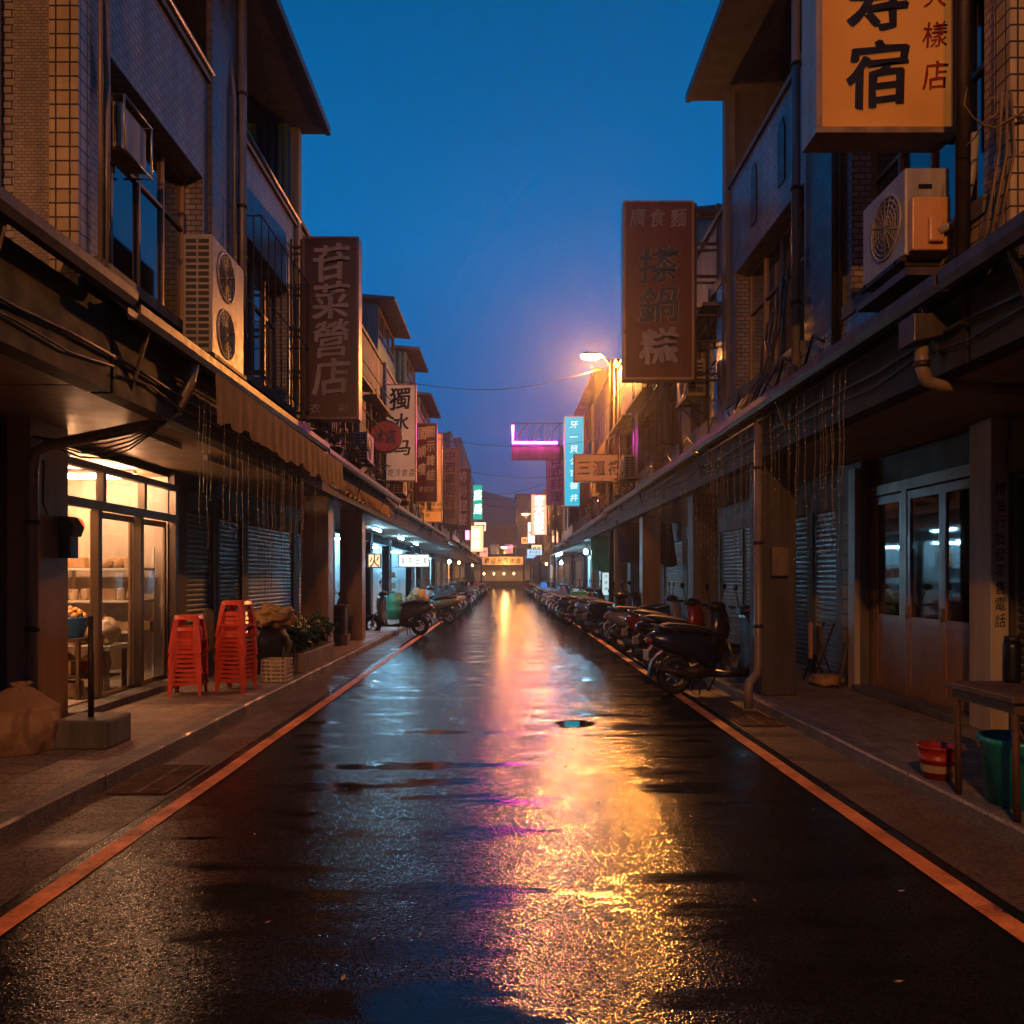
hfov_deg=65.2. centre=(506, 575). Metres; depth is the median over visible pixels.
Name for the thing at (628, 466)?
ac unit
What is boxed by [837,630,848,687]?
wooden stick
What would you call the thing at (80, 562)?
carton
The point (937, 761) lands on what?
pail
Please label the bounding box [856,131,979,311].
ac unit
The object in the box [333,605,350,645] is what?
wooden stand
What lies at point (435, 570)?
shophouse
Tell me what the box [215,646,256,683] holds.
stool
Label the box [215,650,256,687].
stool
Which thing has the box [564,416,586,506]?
vertical sign
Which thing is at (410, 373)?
window frame
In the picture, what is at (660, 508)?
string curtain
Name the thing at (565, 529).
shophouse
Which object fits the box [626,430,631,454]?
window frame
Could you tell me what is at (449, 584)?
scooter
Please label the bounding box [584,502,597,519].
potted plant
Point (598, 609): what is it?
scooter
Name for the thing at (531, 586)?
scooter
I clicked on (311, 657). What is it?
planter box
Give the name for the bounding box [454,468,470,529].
vertical sign
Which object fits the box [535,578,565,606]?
scooter
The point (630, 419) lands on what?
overhead cable
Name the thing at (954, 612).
door
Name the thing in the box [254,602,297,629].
cloth bundle
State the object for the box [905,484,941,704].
door
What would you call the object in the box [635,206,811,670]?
shophouse
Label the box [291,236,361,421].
vertical sign
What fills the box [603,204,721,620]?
shophouse
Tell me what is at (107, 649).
table
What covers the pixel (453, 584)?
scooter
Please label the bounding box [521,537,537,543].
hanging sign
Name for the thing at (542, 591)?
scooter
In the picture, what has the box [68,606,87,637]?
basin
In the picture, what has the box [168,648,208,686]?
stool
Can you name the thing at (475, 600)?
scooter
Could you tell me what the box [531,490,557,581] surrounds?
shophouse
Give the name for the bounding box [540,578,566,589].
scooter
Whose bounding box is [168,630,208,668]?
stool
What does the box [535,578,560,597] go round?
scooter
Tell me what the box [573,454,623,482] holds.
hanging sign
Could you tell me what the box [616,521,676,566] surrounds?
tarpaulin
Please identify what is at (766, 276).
window frame
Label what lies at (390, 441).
round sign
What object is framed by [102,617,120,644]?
snack bag
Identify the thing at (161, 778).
drain grate
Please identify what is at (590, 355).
street lamp
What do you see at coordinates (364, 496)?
fabric valance
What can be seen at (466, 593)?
scooter
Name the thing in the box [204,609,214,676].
plywood board
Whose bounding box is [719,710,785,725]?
drain grate
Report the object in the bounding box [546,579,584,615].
scooter
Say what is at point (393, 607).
drum
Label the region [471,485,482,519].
vertical sign
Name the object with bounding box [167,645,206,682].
stool
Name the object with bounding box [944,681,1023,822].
work table
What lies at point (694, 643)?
scooter
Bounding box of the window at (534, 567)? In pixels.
[532,566,535,575]
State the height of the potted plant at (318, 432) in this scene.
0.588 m
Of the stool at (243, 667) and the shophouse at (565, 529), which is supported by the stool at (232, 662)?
the stool at (243, 667)
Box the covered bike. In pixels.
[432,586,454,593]
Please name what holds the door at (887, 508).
in the shophouse at (917, 591)
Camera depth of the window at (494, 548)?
108.95 m
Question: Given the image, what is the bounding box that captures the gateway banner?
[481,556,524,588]
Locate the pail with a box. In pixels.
[916,741,954,780]
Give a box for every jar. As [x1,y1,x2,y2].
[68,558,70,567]
[69,589,78,599]
[80,588,89,599]
[116,588,125,599]
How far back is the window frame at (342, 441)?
18.13 m
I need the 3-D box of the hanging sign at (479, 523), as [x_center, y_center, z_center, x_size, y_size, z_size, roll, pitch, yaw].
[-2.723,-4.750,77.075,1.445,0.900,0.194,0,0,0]
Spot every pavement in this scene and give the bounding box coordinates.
[0,619,398,813]
[631,630,1023,817]
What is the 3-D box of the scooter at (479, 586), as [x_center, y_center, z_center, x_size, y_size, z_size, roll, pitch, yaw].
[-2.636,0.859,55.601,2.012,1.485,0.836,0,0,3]
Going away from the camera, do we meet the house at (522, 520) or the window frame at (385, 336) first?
the window frame at (385, 336)
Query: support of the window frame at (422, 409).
in the shophouse at (427, 405)
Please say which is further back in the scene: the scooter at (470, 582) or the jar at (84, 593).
the scooter at (470, 582)
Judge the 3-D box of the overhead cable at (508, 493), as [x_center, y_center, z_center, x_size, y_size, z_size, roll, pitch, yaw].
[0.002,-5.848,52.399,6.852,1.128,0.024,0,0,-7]
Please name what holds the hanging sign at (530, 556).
attached to the shophouse at (546, 561)
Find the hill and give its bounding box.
[474,491,515,566]
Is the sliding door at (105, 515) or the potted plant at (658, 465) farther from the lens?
the potted plant at (658, 465)
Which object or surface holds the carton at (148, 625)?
on the shelf rack
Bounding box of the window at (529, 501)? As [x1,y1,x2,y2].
[528,500,530,509]
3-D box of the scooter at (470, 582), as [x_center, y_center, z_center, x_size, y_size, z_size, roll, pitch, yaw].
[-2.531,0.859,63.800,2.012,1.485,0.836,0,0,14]
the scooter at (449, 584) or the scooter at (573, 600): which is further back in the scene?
the scooter at (449, 584)
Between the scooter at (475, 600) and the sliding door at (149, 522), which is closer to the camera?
the sliding door at (149, 522)
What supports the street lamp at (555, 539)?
on the kerb at (995, 820)
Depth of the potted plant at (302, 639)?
12.34 m
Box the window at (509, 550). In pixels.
[504,544,512,553]
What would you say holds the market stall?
on the road
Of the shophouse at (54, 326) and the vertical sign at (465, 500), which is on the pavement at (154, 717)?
the shophouse at (54, 326)
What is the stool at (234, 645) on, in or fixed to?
on the stool at (243, 658)
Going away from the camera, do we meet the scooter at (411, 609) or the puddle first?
the puddle
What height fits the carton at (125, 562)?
0.140 m
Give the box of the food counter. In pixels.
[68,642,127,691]
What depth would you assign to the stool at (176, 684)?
9.85 m
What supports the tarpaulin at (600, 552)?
hanging from the shophouse at (599, 527)
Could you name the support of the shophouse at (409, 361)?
on the pavement at (154, 717)
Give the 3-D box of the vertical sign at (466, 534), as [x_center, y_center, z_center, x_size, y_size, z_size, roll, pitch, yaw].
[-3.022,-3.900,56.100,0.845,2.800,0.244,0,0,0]
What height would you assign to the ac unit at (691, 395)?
0.991 m
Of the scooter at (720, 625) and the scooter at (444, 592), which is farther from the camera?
the scooter at (444, 592)
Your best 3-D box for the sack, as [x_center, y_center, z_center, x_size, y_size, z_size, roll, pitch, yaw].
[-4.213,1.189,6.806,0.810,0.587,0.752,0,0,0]
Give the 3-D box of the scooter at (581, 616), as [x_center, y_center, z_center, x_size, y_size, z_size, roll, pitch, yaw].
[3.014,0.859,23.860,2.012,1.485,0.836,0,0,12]
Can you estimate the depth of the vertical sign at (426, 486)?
28.00 m
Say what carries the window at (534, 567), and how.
in the house at (522, 520)
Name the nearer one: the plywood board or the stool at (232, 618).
the stool at (232, 618)
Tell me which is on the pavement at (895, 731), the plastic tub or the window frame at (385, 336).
the plastic tub
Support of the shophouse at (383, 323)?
on the pavement at (154, 717)
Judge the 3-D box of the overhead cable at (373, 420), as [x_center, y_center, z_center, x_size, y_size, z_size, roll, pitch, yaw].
[-3.199,-3.870,47.200,0.025,0.286,68.001,0,0,0]
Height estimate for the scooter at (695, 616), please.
1.485 m
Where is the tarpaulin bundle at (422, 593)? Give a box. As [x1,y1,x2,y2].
[407,588,428,599]
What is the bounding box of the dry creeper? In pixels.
[963,88,1023,237]
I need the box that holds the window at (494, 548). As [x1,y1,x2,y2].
[490,544,498,553]
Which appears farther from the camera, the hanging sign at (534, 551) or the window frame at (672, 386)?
the hanging sign at (534, 551)
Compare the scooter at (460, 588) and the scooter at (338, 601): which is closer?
the scooter at (338, 601)
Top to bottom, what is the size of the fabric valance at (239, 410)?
0.546 m
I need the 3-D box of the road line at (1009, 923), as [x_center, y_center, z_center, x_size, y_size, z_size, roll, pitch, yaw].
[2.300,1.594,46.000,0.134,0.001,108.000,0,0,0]
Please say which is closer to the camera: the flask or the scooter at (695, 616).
the flask
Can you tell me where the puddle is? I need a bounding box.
[555,720,593,727]
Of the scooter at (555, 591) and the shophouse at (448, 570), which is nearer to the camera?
the scooter at (555, 591)
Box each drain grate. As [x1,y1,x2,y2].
[105,764,209,793]
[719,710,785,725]
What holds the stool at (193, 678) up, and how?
on the stool at (176, 684)
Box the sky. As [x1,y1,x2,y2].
[281,0,721,498]
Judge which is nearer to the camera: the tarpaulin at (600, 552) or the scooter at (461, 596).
the tarpaulin at (600, 552)
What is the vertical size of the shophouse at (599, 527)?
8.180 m
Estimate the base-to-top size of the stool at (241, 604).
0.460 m
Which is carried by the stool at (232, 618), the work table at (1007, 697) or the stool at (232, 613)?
the stool at (232, 613)
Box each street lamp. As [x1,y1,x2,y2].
[501,546,531,582]
[522,512,540,584]
[554,505,556,588]
[580,352,612,601]
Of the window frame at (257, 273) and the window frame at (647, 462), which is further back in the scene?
the window frame at (647, 462)
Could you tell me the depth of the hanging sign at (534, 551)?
60.00 m
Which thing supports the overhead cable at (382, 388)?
attached to the vertical sign at (451, 471)
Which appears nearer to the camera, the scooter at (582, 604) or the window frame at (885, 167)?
the window frame at (885, 167)
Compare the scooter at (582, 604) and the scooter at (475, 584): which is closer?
the scooter at (582, 604)
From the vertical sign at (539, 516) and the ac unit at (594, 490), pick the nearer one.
the ac unit at (594, 490)
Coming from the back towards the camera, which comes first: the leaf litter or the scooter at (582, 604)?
the scooter at (582, 604)
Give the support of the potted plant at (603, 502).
on the shophouse at (599, 527)
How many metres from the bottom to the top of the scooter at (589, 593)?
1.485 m
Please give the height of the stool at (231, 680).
0.460 m
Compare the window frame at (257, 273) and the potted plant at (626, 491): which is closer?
the window frame at (257, 273)
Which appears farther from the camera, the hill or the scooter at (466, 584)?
the hill
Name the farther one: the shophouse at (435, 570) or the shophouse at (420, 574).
the shophouse at (435, 570)
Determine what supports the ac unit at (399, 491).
attached to the shophouse at (383, 323)
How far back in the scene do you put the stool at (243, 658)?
10.17 m
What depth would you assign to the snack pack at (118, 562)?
10.99 m
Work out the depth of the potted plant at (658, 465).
16.44 m
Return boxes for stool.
[167,625,208,664]
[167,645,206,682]
[167,654,207,691]
[168,614,208,652]
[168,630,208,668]
[168,635,208,673]
[168,642,208,678]
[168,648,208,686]
[168,659,207,696]
[214,626,256,661]
[214,641,256,678]
[215,600,257,636]
[215,611,256,647]
[215,615,257,652]
[215,620,257,656]
[215,629,257,665]
[215,633,257,670]
[215,637,257,674]
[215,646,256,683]
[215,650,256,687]
[215,654,257,692]
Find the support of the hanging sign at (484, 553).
attached to the shophouse at (460, 571)
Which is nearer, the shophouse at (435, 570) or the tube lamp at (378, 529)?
the tube lamp at (378, 529)
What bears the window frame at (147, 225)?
in the shophouse at (222, 96)
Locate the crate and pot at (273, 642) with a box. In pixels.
[256,618,295,678]
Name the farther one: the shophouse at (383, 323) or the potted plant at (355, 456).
the shophouse at (383, 323)
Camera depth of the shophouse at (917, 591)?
8.92 m
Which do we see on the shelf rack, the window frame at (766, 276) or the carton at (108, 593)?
the carton at (108, 593)
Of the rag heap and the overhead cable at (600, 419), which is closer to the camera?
the rag heap
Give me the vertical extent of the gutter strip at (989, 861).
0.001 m
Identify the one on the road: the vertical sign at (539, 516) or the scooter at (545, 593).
the scooter at (545, 593)
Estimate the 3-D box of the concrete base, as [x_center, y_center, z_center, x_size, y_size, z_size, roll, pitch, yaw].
[-3.630,0.915,7.025,0.460,1.130,0.450,0,0,0]
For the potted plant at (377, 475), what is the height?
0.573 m
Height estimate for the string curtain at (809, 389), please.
1.904 m
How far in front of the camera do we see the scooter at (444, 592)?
33.74 m
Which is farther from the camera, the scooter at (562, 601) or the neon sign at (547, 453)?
the neon sign at (547, 453)
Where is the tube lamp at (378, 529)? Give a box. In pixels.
[372,526,381,531]
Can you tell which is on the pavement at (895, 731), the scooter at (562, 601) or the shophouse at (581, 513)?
the shophouse at (581, 513)
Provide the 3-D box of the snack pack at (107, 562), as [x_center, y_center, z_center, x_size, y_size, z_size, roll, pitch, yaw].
[-5.516,-0.179,11.053,0.257,0.171,0.175,0,0,-5]
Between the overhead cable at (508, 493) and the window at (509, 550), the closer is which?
the overhead cable at (508, 493)
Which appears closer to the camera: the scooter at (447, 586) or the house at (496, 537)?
the scooter at (447, 586)
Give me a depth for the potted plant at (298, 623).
12.95 m
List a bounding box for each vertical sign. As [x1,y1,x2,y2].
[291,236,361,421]
[387,384,416,481]
[413,423,437,501]
[419,433,441,522]
[442,448,459,523]
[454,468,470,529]
[458,530,469,539]
[464,525,483,551]
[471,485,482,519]
[531,495,550,534]
[546,461,563,504]
[551,530,558,542]
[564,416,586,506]
[621,200,719,382]
[802,0,955,152]
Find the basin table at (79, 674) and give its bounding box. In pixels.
[68,635,104,699]
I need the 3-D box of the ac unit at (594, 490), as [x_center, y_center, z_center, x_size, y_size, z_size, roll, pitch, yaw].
[3.185,-2.905,28.598,0.430,0.991,0.804,0,0,0]
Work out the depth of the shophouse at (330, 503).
15.61 m
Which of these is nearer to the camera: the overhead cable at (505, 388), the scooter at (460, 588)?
the overhead cable at (505, 388)
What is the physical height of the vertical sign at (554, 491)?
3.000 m
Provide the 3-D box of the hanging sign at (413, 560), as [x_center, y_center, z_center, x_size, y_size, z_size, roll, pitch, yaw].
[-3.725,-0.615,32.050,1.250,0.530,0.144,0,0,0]
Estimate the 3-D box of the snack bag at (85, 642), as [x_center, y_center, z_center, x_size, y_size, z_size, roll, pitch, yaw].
[-5.511,0.748,10.297,0.374,0.286,0.447,0,0,27]
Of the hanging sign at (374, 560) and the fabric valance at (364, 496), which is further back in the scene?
the hanging sign at (374, 560)
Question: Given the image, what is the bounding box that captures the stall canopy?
[550,547,571,589]
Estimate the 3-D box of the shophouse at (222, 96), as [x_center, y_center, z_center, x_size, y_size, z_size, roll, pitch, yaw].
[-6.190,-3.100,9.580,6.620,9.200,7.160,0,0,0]
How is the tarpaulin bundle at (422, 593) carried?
on the scooter at (411, 609)
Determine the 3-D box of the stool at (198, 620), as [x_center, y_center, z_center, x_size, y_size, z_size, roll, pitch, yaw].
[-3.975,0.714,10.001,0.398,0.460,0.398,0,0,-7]
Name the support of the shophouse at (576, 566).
on the pavement at (895, 731)
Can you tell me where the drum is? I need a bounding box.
[386,593,402,618]
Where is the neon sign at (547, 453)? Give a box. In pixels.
[511,423,563,460]
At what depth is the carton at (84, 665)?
9.81 m
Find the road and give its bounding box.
[0,588,1023,1023]
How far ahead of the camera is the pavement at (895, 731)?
8.03 m
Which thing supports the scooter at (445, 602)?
on the road
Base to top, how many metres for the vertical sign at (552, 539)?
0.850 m
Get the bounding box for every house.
[465,563,473,580]
[475,525,516,564]
[515,494,549,584]
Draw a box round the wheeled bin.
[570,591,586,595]
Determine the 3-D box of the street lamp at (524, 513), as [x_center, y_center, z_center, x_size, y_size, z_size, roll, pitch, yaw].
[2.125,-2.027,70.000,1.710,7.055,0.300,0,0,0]
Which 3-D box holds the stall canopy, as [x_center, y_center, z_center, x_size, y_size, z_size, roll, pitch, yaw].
[2.800,0.055,42.300,0.800,2.990,5.400,0,0,0]
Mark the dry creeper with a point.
(1001, 113)
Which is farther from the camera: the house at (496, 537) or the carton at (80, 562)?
the house at (496, 537)
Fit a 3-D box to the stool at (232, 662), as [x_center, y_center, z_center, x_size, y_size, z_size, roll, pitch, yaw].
[-3.497,1.023,10.348,0.398,0.460,0.398,0,0,7]
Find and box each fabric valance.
[215,372,342,490]
[340,480,389,515]
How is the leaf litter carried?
on the road
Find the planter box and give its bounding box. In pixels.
[286,642,334,672]
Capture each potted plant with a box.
[285,623,321,652]
[287,618,330,647]
[295,619,332,645]
[300,611,339,641]
[309,422,328,439]
[319,425,348,455]
[344,441,369,469]
[366,463,390,485]
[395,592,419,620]
[400,487,415,505]
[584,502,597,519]
[593,492,608,512]
[613,478,625,500]
[615,472,638,494]
[642,439,670,471]
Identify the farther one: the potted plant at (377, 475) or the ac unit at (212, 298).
the potted plant at (377, 475)
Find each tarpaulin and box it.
[590,525,608,571]
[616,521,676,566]
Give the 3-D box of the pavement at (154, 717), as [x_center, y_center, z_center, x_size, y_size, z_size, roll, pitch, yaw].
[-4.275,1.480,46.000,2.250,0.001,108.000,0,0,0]
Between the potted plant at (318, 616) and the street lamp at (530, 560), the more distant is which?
the street lamp at (530, 560)
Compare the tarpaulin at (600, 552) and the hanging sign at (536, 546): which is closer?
the tarpaulin at (600, 552)
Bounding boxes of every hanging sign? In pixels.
[368,553,381,567]
[398,554,429,566]
[472,522,485,530]
[479,547,487,556]
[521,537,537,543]
[526,549,535,557]
[527,522,541,543]
[527,549,541,554]
[531,544,543,552]
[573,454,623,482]
[601,572,608,595]
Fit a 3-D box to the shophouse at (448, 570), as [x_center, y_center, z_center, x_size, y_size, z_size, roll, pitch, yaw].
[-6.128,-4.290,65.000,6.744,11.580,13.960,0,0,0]
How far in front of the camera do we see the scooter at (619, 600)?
18.72 m
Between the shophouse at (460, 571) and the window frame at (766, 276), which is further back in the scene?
the shophouse at (460, 571)
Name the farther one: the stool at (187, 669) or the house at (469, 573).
the house at (469, 573)
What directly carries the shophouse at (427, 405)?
on the pavement at (154, 717)
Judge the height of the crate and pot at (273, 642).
0.876 m
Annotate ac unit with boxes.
[174,234,246,379]
[350,432,374,480]
[393,482,407,504]
[589,483,601,507]
[619,455,638,488]
[676,360,709,426]
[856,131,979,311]
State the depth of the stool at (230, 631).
10.20 m
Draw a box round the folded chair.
[802,622,834,679]
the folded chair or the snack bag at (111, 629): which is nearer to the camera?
the snack bag at (111, 629)
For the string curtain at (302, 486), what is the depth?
10.22 m
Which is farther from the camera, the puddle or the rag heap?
the rag heap
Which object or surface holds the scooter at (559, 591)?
on the road
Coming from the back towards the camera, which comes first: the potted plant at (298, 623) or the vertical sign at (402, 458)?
the vertical sign at (402, 458)
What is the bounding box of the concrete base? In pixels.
[55,616,130,749]
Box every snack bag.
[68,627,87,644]
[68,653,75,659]
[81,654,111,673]
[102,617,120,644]
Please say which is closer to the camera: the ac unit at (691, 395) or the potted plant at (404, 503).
the ac unit at (691, 395)
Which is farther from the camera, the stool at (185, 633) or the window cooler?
the stool at (185, 633)
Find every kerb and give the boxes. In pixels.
[0,617,427,845]
[640,642,1023,850]
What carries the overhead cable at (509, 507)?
attached to the shophouse at (460, 571)
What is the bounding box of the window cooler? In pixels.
[110,93,152,180]
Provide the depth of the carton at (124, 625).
10.97 m
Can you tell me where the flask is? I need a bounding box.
[1002,635,1020,682]
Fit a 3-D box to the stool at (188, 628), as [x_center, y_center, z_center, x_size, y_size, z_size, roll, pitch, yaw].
[-3.978,0.855,9.992,0.398,0.460,0.398,0,1,-8]
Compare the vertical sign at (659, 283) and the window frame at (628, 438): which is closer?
the vertical sign at (659, 283)
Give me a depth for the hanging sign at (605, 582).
28.00 m
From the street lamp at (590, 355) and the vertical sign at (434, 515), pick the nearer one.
the street lamp at (590, 355)
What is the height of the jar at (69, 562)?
0.161 m
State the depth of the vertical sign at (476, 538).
60.00 m
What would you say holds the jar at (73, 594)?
on the shelf rack
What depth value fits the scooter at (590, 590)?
27.43 m
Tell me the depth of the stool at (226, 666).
10.19 m
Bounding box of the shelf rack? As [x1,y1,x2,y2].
[68,547,154,679]
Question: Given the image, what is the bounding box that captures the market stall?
[472,565,534,587]
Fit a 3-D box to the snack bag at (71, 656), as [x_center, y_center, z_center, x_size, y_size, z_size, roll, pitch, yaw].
[-5.714,1.136,10.305,0.379,0.289,0.399,0,0,0]
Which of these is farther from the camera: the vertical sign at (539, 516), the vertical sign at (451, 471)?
the vertical sign at (539, 516)
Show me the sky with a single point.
(483, 158)
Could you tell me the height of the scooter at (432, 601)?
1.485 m
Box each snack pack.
[102,557,113,567]
[112,556,126,567]
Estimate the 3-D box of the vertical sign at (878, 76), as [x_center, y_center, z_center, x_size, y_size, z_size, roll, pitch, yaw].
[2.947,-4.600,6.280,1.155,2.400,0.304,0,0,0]
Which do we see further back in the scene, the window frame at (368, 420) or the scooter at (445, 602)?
the scooter at (445, 602)
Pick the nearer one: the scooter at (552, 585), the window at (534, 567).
the scooter at (552, 585)
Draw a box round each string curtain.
[196,380,315,597]
[647,461,704,563]
[702,351,871,576]
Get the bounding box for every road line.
[0,621,442,935]
[570,619,1023,942]
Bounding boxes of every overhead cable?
[362,358,473,524]
[362,406,386,434]
[396,366,608,389]
[438,438,595,446]
[460,469,563,477]
[471,484,543,494]
[473,493,545,498]
[484,504,526,507]
[548,319,698,520]
[548,383,625,506]
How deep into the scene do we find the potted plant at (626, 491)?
20.72 m
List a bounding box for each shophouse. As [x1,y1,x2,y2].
[0,0,137,391]
[0,0,330,718]
[217,218,400,644]
[334,294,422,615]
[365,345,434,613]
[383,392,446,601]
[407,440,457,588]
[428,431,468,590]
[442,437,475,584]
[451,476,481,584]
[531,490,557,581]
[541,490,573,584]
[547,505,582,594]
[553,505,600,588]
[567,368,628,601]
[583,358,660,603]
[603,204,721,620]
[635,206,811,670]
[685,0,1023,730]
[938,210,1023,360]
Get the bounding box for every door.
[90,510,133,694]
[128,519,165,684]
[875,493,900,692]
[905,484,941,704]
[940,478,968,712]
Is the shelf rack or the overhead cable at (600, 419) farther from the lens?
the overhead cable at (600, 419)
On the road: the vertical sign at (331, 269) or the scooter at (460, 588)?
the scooter at (460, 588)
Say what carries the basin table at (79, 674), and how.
on the shophouse at (222, 96)
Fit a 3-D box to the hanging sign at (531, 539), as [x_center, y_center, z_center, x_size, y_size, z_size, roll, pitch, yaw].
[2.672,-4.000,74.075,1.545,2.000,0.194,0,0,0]
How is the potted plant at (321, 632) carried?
on the planter box
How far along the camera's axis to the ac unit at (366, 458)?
17.21 m
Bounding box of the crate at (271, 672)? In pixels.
[261,657,292,682]
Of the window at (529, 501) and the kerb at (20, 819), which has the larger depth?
the window at (529, 501)
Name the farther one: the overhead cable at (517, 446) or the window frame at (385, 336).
the overhead cable at (517, 446)
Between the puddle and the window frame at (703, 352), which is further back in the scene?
the window frame at (703, 352)
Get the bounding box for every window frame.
[109,87,184,319]
[247,255,276,393]
[341,422,351,452]
[366,413,372,469]
[378,306,393,365]
[406,354,414,383]
[420,399,429,422]
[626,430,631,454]
[645,405,652,467]
[670,383,680,448]
[700,331,716,424]
[749,205,803,380]
[871,0,983,218]
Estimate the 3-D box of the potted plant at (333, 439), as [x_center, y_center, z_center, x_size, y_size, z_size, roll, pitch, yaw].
[-3.209,-2.497,14.623,0.626,0.593,0.594,0,0,0]
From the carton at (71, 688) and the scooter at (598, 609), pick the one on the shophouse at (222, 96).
the carton at (71, 688)
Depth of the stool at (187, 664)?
9.84 m
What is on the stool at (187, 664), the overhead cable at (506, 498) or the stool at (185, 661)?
the stool at (185, 661)
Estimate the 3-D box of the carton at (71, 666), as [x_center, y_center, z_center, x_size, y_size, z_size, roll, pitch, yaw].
[-5.280,1.091,9.570,0.238,0.153,0.204,0,0,0]
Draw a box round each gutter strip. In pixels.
[0,617,441,905]
[596,629,1023,912]
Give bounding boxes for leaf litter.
[24,651,912,1020]
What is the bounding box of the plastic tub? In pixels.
[975,729,1023,810]
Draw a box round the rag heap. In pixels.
[808,673,845,686]
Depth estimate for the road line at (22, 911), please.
5.09 m
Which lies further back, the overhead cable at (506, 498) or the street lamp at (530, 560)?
the street lamp at (530, 560)
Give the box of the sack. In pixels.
[0,680,60,757]
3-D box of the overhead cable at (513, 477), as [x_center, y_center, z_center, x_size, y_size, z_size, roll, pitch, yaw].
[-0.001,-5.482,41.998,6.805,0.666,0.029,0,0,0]
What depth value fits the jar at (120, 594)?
10.95 m
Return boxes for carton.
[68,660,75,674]
[68,680,83,697]
[71,557,88,567]
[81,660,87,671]
[102,588,116,599]
[120,621,127,630]
[124,558,127,567]
[144,621,153,630]
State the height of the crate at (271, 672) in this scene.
0.328 m
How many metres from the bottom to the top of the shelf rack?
1.860 m
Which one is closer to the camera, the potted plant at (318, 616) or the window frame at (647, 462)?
the potted plant at (318, 616)
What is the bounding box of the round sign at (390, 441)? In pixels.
[370,420,402,453]
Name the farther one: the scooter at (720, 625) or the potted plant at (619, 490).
the potted plant at (619, 490)
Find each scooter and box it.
[333,582,339,604]
[365,580,434,634]
[410,579,453,620]
[412,580,460,622]
[426,579,466,617]
[426,585,464,613]
[427,579,462,604]
[437,579,472,611]
[442,578,474,607]
[446,578,475,602]
[451,578,476,602]
[454,578,479,601]
[457,578,478,598]
[460,578,483,598]
[464,578,484,595]
[468,577,487,595]
[529,578,549,597]
[531,578,553,598]
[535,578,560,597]
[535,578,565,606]
[537,578,569,607]
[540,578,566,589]
[541,579,577,612]
[542,579,572,605]
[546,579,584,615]
[546,584,579,609]
[549,579,591,619]
[552,580,595,621]
[555,580,603,624]
[568,589,608,625]
[574,580,623,627]
[574,580,631,632]
[583,582,640,637]
[599,581,670,642]
[603,582,682,651]
[622,583,710,660]
[632,583,739,673]
[643,584,749,694]

